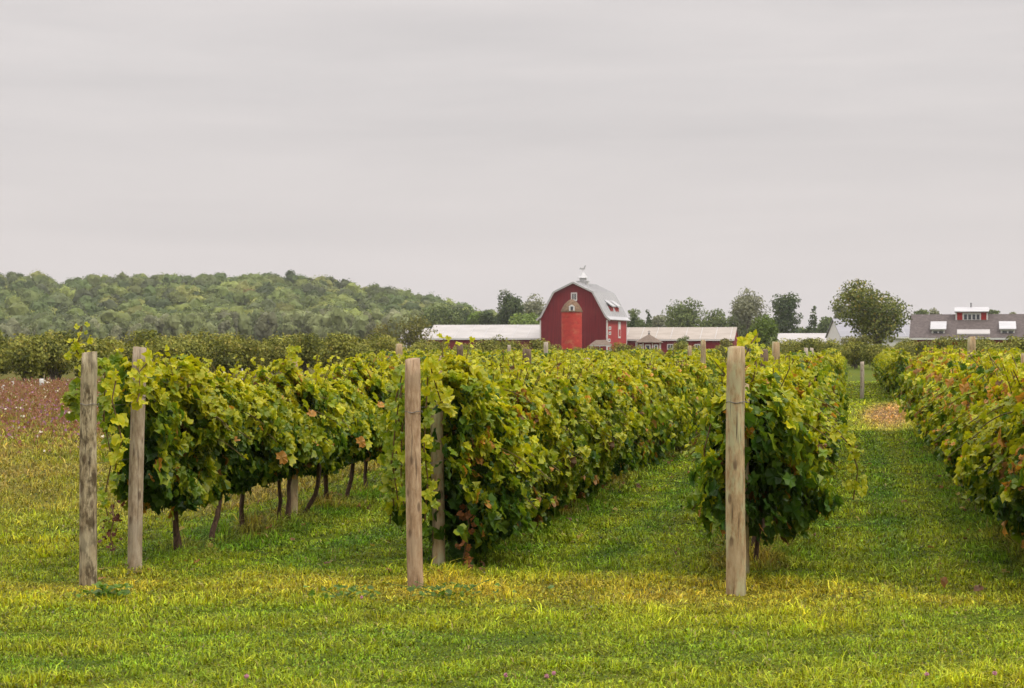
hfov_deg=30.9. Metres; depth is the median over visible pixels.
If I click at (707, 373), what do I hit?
grapevine
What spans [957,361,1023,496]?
grapevine
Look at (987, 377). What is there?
grapevine
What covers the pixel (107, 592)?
weed clump
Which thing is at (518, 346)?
bush
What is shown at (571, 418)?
grapevine
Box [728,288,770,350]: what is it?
tree
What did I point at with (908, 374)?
grapevine
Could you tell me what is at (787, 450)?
grapevine
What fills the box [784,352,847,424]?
grapevine
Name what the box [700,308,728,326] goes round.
broad tree
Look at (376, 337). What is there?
orchard tree
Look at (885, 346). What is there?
orchard tree
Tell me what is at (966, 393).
grapevine
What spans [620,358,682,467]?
grapevine
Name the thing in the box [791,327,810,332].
broad tree
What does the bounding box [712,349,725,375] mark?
grapevine
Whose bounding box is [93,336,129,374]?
orchard tree
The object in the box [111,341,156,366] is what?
orchard tree
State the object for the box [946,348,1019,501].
grapevine
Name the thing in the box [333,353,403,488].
grapevine
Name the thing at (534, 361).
grapevine
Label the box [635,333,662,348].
gazebo
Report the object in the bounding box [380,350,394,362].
grapevine
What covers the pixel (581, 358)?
grapevine
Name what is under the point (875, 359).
grapevine
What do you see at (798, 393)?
grapevine
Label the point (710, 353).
grapevine
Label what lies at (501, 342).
bush
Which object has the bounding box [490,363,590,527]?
grapevine
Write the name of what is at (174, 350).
orchard tree
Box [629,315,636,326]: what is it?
dark conifer
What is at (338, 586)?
weed clump
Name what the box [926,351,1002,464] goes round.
grapevine
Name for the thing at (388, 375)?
grapevine
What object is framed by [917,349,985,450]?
grapevine
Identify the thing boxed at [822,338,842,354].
orchard tree
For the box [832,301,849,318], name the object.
broad tree
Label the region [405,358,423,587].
vine post
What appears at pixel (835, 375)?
grapevine
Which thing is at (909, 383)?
grapevine
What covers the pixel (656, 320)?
broad tree
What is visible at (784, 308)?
tall tree
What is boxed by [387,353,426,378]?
grapevine
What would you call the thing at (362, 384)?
grapevine
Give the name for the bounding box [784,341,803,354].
orchard tree
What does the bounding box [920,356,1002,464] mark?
grapevine
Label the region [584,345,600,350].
bush
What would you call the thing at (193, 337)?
orchard tree
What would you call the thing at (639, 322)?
broad tree
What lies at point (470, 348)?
bush
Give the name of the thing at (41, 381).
tree guard
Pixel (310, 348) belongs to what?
orchard tree
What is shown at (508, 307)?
tall tree
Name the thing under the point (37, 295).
hill
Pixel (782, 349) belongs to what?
bush
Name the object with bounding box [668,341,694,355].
bush
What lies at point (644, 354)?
grapevine
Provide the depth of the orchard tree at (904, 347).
138.55 m
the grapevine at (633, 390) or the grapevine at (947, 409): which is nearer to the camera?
the grapevine at (947, 409)
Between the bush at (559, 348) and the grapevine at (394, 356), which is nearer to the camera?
the grapevine at (394, 356)
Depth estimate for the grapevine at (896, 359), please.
62.93 m
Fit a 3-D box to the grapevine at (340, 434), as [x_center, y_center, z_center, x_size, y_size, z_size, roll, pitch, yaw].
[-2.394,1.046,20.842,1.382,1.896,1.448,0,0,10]
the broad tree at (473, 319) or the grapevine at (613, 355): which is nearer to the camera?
the grapevine at (613, 355)
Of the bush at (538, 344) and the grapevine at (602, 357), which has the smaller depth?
the grapevine at (602, 357)
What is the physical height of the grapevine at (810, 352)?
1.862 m
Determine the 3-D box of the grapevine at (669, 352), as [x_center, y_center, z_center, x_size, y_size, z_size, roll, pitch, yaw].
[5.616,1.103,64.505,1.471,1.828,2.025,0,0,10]
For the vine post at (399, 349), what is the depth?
36.14 m
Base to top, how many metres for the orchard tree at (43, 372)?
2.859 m
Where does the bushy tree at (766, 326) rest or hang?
on the ground at (868, 374)
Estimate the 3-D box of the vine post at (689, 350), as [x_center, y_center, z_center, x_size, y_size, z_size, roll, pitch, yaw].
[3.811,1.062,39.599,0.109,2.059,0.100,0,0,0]
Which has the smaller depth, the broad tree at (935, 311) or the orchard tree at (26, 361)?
the orchard tree at (26, 361)
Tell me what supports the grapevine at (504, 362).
on the ground at (868, 374)
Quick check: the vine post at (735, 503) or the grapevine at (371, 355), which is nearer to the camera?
the vine post at (735, 503)
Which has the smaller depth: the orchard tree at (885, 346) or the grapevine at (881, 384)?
the grapevine at (881, 384)
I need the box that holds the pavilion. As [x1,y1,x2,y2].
[589,340,611,350]
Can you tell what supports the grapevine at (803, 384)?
on the ground at (868, 374)
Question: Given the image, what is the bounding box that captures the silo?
[561,299,582,350]
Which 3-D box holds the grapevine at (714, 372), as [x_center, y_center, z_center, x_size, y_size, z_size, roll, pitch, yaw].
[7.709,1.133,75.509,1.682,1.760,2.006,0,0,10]
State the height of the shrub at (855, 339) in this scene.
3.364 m
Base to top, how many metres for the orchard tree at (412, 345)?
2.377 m
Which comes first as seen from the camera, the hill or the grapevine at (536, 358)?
the grapevine at (536, 358)
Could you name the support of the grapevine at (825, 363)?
on the ground at (868, 374)
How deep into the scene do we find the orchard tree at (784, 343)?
164.60 m
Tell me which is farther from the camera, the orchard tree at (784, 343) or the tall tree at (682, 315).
the tall tree at (682, 315)
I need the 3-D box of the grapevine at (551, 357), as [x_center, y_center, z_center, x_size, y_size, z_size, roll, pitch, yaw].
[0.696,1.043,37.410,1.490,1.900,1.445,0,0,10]
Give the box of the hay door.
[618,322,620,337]
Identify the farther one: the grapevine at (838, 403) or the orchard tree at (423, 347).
the orchard tree at (423, 347)
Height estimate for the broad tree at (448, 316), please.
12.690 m
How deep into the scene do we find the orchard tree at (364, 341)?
125.26 m
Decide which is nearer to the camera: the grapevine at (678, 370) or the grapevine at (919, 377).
the grapevine at (919, 377)
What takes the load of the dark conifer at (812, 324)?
on the ground at (868, 374)
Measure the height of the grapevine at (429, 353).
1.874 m
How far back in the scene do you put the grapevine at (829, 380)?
30.65 m
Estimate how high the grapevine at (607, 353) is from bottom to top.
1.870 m
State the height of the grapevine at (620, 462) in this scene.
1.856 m
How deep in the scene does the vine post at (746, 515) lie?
15.01 m
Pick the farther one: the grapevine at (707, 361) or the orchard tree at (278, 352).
the orchard tree at (278, 352)
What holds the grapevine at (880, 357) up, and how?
on the ground at (868, 374)
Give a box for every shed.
[400,328,429,347]
[426,325,539,349]
[627,327,738,355]
[777,333,826,342]
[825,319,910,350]
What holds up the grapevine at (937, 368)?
on the ground at (868, 374)
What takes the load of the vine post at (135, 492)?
on the ground at (868, 374)
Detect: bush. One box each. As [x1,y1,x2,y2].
[428,341,450,351]
[453,342,483,351]
[473,338,504,352]
[481,334,512,349]
[500,339,527,353]
[523,338,555,352]
[548,344,564,350]
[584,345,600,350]
[609,342,633,351]
[651,347,664,355]
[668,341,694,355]
[714,345,727,358]
[768,344,785,353]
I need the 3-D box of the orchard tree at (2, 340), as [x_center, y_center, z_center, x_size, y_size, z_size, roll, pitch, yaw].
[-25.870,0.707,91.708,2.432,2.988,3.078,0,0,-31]
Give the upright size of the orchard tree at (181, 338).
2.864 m
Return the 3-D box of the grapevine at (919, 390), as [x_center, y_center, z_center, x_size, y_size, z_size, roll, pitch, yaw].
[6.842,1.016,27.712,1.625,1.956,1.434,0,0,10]
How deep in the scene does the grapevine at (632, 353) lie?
73.22 m
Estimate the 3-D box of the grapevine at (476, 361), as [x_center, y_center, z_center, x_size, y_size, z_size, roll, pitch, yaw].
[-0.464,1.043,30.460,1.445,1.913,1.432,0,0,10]
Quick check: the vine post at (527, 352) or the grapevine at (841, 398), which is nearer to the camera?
the grapevine at (841, 398)
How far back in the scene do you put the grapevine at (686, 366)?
36.32 m
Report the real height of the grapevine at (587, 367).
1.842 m
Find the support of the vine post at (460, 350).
on the ground at (868, 374)
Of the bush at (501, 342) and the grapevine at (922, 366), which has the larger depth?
the bush at (501, 342)
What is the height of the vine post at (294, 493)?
1.944 m
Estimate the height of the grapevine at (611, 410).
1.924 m
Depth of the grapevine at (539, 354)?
51.78 m
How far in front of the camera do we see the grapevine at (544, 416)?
17.75 m
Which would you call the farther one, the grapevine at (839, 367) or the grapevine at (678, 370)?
the grapevine at (839, 367)
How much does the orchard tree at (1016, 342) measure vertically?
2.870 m
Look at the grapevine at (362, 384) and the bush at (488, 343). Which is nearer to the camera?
the grapevine at (362, 384)
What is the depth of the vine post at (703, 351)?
42.95 m
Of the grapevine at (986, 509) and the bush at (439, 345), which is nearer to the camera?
the grapevine at (986, 509)
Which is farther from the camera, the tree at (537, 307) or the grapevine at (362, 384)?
the tree at (537, 307)
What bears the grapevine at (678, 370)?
on the ground at (868, 374)
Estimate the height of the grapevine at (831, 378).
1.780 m
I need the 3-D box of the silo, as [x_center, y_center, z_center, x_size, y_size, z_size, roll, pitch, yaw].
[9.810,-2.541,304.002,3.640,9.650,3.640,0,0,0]
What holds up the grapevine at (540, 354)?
on the ground at (868, 374)
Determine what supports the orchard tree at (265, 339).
on the ground at (868, 374)
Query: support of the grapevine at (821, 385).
on the ground at (868, 374)
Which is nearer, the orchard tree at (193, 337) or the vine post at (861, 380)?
the vine post at (861, 380)
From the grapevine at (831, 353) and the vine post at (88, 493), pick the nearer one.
the vine post at (88, 493)
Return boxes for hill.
[0,269,496,347]
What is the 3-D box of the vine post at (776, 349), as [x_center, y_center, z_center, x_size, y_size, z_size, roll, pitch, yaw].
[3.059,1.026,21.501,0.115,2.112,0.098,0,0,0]
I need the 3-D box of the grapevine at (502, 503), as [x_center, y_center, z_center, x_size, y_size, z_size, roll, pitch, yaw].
[-0.488,0.942,16.111,1.595,2.090,2.510,0,0,10]
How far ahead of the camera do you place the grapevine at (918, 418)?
26.27 m
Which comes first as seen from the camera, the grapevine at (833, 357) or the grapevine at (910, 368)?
the grapevine at (910, 368)
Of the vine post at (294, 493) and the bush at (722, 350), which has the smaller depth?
the vine post at (294, 493)
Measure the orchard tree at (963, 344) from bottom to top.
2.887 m
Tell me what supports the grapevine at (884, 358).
on the ground at (868, 374)
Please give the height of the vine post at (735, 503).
2.062 m
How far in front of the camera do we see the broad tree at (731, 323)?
443.13 m
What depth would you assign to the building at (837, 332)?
286.64 m
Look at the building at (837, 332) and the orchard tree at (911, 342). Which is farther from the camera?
the building at (837, 332)
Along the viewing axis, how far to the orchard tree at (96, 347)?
93.66 m
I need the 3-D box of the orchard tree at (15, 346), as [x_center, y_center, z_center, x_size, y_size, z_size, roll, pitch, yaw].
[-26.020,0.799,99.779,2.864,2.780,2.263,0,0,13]
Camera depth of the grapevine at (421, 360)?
37.22 m
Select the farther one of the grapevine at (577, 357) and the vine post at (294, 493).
the grapevine at (577, 357)
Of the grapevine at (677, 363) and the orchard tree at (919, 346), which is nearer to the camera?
the grapevine at (677, 363)
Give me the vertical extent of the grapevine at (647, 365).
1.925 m
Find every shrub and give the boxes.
[364,322,392,340]
[676,335,688,347]
[719,338,732,354]
[839,333,875,346]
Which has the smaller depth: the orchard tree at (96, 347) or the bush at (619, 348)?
the orchard tree at (96, 347)
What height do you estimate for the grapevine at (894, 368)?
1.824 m
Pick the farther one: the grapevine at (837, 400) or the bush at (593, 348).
the bush at (593, 348)
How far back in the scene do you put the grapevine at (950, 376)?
26.71 m
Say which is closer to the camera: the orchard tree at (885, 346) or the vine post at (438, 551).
the vine post at (438, 551)
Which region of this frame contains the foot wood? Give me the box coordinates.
[0,302,430,346]
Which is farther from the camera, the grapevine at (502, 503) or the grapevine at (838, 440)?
the grapevine at (838, 440)
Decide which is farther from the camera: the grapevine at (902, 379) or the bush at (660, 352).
the bush at (660, 352)
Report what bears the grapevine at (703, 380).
on the ground at (868, 374)
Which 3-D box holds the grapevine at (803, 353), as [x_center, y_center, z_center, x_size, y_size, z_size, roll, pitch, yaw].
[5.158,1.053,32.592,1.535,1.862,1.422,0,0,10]
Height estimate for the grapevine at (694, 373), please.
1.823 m
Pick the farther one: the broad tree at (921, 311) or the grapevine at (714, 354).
the broad tree at (921, 311)
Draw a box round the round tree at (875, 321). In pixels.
[828,278,915,345]
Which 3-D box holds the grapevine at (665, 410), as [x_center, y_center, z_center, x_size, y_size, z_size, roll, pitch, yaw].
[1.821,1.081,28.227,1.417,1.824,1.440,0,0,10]
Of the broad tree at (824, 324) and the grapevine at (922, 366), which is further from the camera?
the broad tree at (824, 324)
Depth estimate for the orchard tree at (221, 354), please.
103.17 m
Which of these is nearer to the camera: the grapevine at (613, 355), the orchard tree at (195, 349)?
the grapevine at (613, 355)
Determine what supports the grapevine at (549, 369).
on the ground at (868, 374)
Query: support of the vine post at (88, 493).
on the ground at (868, 374)
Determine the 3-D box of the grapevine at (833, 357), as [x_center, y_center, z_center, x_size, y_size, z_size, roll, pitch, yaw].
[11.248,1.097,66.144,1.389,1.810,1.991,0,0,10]
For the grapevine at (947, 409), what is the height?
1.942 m
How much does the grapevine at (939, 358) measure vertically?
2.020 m
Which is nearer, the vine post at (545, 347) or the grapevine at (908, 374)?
the grapevine at (908, 374)
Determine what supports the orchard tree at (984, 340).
on the ground at (868, 374)
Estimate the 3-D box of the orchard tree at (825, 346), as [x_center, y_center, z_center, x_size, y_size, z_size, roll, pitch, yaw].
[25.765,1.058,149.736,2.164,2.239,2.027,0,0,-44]
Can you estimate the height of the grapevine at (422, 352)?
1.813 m
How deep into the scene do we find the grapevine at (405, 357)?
26.05 m
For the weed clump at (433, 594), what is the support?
on the ground at (868, 374)
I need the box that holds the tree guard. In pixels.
[39,374,44,386]
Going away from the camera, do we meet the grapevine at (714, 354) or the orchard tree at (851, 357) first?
the grapevine at (714, 354)
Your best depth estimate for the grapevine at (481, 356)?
44.14 m
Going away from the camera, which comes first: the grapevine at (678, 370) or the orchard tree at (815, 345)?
the grapevine at (678, 370)
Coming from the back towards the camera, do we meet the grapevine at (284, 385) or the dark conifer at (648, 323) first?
the dark conifer at (648, 323)
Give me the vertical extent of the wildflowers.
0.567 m
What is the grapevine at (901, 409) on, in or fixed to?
on the ground at (868, 374)
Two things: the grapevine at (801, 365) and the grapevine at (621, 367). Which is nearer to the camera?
the grapevine at (801, 365)
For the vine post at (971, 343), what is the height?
2.194 m
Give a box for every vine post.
[79,351,98,585]
[127,346,145,573]
[289,358,297,514]
[396,344,402,360]
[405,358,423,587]
[431,359,444,565]
[457,344,462,355]
[522,349,530,363]
[544,342,547,352]
[688,345,691,355]
[700,340,705,370]
[726,346,746,595]
[744,383,749,573]
[760,349,767,367]
[772,341,779,363]
[860,362,863,398]
[967,336,975,359]
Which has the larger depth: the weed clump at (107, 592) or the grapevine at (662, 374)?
the grapevine at (662, 374)
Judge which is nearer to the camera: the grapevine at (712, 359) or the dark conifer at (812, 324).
the grapevine at (712, 359)
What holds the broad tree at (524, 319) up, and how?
on the ground at (868, 374)
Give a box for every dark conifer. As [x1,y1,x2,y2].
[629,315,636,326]
[642,309,652,326]
[805,306,818,332]
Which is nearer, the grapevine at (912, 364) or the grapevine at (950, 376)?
the grapevine at (950, 376)
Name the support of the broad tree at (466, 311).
on the ground at (868, 374)
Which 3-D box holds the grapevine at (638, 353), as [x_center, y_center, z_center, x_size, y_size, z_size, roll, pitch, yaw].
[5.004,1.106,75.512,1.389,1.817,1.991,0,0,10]
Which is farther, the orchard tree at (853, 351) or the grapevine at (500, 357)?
the orchard tree at (853, 351)
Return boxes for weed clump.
[76,581,132,598]
[303,584,380,599]
[371,579,553,602]
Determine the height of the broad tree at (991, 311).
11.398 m
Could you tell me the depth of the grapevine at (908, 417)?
36.03 m
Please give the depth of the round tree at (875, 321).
223.69 m
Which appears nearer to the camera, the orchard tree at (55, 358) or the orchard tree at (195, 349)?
the orchard tree at (55, 358)
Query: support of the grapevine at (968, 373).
on the ground at (868, 374)
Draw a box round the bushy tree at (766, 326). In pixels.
[747,314,778,349]
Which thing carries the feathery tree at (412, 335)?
on the ground at (868, 374)
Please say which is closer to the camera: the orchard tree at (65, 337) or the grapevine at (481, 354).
the grapevine at (481, 354)
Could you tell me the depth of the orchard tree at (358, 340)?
118.55 m
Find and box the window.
[571,292,576,300]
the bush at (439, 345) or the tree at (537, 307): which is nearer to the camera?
the bush at (439, 345)
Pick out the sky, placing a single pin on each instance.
(469, 151)
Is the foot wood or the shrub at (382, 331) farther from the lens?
the foot wood
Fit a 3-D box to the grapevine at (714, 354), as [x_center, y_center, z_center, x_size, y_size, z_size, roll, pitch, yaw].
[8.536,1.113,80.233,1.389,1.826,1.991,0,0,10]
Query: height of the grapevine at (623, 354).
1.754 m
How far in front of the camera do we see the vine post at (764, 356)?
18.76 m
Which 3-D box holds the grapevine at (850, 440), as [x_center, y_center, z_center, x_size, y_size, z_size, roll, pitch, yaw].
[2.341,1.048,16.706,1.716,1.853,1.449,0,0,10]
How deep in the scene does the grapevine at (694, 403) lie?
32.55 m
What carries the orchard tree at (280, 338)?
on the ground at (868, 374)
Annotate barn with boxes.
[536,265,630,354]
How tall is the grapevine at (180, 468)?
2.162 m
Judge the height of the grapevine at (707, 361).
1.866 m
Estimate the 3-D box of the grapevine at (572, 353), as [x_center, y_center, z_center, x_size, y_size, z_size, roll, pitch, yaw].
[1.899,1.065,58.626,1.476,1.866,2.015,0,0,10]
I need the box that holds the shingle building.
[909,303,1023,344]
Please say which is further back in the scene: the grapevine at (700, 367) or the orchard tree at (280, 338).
the orchard tree at (280, 338)
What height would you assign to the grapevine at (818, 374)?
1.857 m
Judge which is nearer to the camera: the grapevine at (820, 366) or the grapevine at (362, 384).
the grapevine at (362, 384)
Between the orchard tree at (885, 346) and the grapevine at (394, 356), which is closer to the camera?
the grapevine at (394, 356)
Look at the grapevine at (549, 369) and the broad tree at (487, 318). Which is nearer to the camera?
the grapevine at (549, 369)
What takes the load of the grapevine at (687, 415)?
on the ground at (868, 374)
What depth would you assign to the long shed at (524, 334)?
323.94 m
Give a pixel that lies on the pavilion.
(599, 343)
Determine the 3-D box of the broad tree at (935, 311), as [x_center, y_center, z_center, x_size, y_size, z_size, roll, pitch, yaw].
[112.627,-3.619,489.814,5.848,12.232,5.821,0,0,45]
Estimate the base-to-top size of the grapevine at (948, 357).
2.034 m
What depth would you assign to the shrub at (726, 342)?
239.75 m
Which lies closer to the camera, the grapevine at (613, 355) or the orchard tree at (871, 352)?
the grapevine at (613, 355)
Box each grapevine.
[59,322,253,551]
[180,357,285,540]
[221,356,332,529]
[252,344,358,519]
[256,353,350,513]
[305,355,386,499]
[327,356,390,496]
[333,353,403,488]
[349,351,383,371]
[363,353,428,461]
[370,349,388,369]
[373,333,554,566]
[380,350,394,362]
[385,351,423,369]
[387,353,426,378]
[388,352,434,377]
[404,353,426,363]
[414,349,428,355]
[422,348,435,361]
[444,366,570,514]
[465,352,493,364]
[469,349,499,375]
[469,349,513,375]
[476,352,497,360]
[479,349,517,375]
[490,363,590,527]
[497,353,519,362]
[501,351,602,522]
[506,351,520,358]
[506,351,534,375]
[514,358,591,514]
[515,357,543,365]
[522,351,545,361]
[531,349,556,367]
[531,349,561,366]
[531,351,552,359]
[544,361,626,502]
[550,350,568,366]
[550,350,633,498]
[551,355,649,486]
[556,356,623,438]
[564,349,584,356]
[564,349,590,362]
[567,348,594,363]
[588,350,606,362]
[588,360,656,474]
[590,355,649,477]
[596,348,615,359]
[606,352,619,359]
[611,356,667,468]
[618,351,631,360]
[620,350,678,452]
[620,355,674,462]
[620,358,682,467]
[624,349,639,359]
[625,349,637,360]
[629,349,649,359]
[636,348,650,359]
[640,355,691,446]
[647,354,696,443]
[652,354,700,421]
[652,356,706,451]
[653,349,701,425]
[658,349,702,437]
[662,350,680,358]
[675,353,711,430]
[680,353,719,400]
[680,355,719,437]
[683,358,867,547]
[684,354,719,393]
[684,364,839,540]
[685,329,844,563]
[687,349,700,360]
[694,348,713,375]
[698,351,718,383]
[706,349,721,380]
[706,349,722,385]
[706,351,716,384]
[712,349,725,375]
[713,349,726,385]
[745,348,759,367]
[745,356,829,532]
[754,354,829,470]
[768,347,838,424]
[770,361,852,433]
[780,356,852,409]
[780,357,852,411]
[780,363,841,465]
[781,353,843,417]
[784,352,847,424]
[786,353,847,425]
[789,351,843,403]
[790,352,847,419]
[791,361,842,448]
[793,359,843,424]
[796,352,848,413]
[797,351,848,410]
[808,350,848,400]
[808,353,830,371]
[815,362,854,401]
[820,350,845,375]
[820,350,845,379]
[822,349,845,382]
[871,349,887,376]
[874,349,896,380]
[875,347,893,376]
[875,349,897,387]
[876,356,889,389]
[877,348,901,388]
[879,349,910,397]
[880,350,910,396]
[892,350,935,405]
[896,347,931,385]
[896,350,932,423]
[897,347,933,420]
[897,350,947,411]
[898,351,961,415]
[899,343,929,412]
[903,351,946,425]
[904,347,945,394]
[905,343,940,421]
[906,351,966,422]
[912,352,966,415]
[912,355,970,443]
[913,342,954,433]
[913,347,962,400]
[915,342,958,436]
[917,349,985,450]
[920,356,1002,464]
[923,347,1001,431]
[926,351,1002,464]
[931,350,1008,489]
[933,347,1019,460]
[937,352,1020,477]
[944,350,1023,518]
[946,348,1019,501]
[952,397,1023,547]
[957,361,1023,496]
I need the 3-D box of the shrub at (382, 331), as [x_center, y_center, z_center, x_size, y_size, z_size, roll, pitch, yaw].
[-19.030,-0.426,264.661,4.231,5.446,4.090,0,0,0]
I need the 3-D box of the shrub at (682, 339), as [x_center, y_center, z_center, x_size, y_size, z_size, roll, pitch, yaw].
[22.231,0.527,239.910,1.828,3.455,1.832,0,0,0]
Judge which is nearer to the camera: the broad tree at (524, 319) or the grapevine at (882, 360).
the grapevine at (882, 360)
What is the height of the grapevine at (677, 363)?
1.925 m
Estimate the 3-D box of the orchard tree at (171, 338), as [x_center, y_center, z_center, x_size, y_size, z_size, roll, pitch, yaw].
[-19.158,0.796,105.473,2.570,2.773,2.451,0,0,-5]
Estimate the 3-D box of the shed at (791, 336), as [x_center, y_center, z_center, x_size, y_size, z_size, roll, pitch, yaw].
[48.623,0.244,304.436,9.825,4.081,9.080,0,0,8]
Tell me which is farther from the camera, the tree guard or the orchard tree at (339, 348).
the orchard tree at (339, 348)
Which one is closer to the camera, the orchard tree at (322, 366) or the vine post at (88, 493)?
the vine post at (88, 493)
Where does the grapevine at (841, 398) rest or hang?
on the ground at (868, 374)
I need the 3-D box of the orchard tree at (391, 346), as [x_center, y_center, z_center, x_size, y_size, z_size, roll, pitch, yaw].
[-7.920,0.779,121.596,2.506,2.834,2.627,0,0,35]
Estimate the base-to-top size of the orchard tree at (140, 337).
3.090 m
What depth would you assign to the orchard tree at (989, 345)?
124.99 m
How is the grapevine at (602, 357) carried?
on the ground at (868, 374)
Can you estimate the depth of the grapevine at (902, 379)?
37.94 m
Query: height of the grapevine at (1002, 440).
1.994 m
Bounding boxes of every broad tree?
[417,304,464,328]
[454,305,475,324]
[466,311,482,324]
[477,309,502,324]
[508,312,539,324]
[627,309,644,326]
[646,315,667,326]
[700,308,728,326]
[726,314,754,336]
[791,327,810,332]
[816,316,831,332]
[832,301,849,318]
[914,308,928,313]
[928,307,939,313]
[988,309,999,313]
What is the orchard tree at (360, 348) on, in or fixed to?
on the ground at (868, 374)
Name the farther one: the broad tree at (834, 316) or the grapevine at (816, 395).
the broad tree at (834, 316)
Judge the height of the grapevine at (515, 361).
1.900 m
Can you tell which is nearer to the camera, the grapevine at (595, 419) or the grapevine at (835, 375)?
the grapevine at (595, 419)
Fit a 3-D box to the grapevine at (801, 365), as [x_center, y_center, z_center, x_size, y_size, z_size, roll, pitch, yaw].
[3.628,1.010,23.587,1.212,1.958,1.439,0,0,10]
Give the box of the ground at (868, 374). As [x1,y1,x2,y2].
[0,356,1023,687]
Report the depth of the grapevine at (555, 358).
38.00 m
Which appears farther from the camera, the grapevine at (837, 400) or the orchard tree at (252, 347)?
the orchard tree at (252, 347)
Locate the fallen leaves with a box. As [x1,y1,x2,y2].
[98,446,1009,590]
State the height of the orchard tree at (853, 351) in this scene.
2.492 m
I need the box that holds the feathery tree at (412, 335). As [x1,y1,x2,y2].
[385,314,437,347]
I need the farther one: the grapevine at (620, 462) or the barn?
the barn
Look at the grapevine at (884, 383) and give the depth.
66.84 m
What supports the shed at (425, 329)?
on the ground at (868, 374)
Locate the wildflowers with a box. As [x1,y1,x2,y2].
[0,377,126,459]
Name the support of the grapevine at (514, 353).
on the ground at (868, 374)
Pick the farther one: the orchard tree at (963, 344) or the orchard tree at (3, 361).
the orchard tree at (963, 344)
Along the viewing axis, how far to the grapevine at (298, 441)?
18.84 m
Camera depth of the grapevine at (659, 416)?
26.81 m
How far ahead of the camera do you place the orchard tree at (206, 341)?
107.16 m
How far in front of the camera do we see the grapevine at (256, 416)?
18.09 m
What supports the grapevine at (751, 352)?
on the ground at (868, 374)
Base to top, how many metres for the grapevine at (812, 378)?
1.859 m
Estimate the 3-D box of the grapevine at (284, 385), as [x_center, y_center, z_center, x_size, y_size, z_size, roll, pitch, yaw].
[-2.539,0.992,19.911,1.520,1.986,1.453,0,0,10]
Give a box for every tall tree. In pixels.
[495,290,525,324]
[660,297,705,326]
[769,291,803,337]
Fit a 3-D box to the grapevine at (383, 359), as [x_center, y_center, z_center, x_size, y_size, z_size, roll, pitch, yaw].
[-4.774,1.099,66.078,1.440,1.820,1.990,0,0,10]
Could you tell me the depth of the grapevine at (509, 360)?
33.08 m
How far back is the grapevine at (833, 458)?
19.66 m
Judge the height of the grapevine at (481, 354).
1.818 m
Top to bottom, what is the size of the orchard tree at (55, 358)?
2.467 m
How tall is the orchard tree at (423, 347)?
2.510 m
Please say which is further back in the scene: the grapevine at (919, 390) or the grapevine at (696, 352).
the grapevine at (696, 352)
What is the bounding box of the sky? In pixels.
[0,0,1023,330]
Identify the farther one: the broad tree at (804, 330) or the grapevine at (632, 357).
the broad tree at (804, 330)
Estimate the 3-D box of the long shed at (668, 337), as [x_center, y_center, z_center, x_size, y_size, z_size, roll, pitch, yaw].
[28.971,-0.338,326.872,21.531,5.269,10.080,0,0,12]
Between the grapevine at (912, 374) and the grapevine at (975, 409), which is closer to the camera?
the grapevine at (975, 409)
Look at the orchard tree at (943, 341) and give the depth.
132.12 m
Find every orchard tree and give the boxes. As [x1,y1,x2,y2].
[0,330,16,376]
[0,332,51,382]
[0,341,12,368]
[11,334,39,379]
[19,331,66,379]
[34,338,78,379]
[39,329,81,379]
[62,336,114,377]
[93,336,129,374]
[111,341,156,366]
[122,329,164,347]
[141,331,185,369]
[161,334,188,369]
[168,333,190,343]
[177,337,210,368]
[182,327,209,365]
[192,331,237,371]
[205,331,249,376]
[234,331,267,373]
[259,337,279,373]
[262,338,303,373]
[263,331,299,372]
[282,332,325,375]
[304,337,325,369]
[317,332,357,367]
[341,334,362,371]
[347,341,375,358]
[359,337,377,347]
[366,330,397,353]
[373,334,412,357]
[402,341,422,353]
[409,339,440,354]
[777,338,795,351]
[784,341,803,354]
[796,337,823,352]
[820,343,841,353]
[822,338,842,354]
[838,340,867,368]
[841,342,868,368]
[860,343,884,369]
[869,344,890,358]
[889,343,914,355]
[891,338,918,359]
[910,339,932,355]
[929,334,964,350]
[953,334,986,351]
[966,335,993,344]
[979,340,1002,352]
[995,334,1023,350]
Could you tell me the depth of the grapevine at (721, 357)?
83.15 m

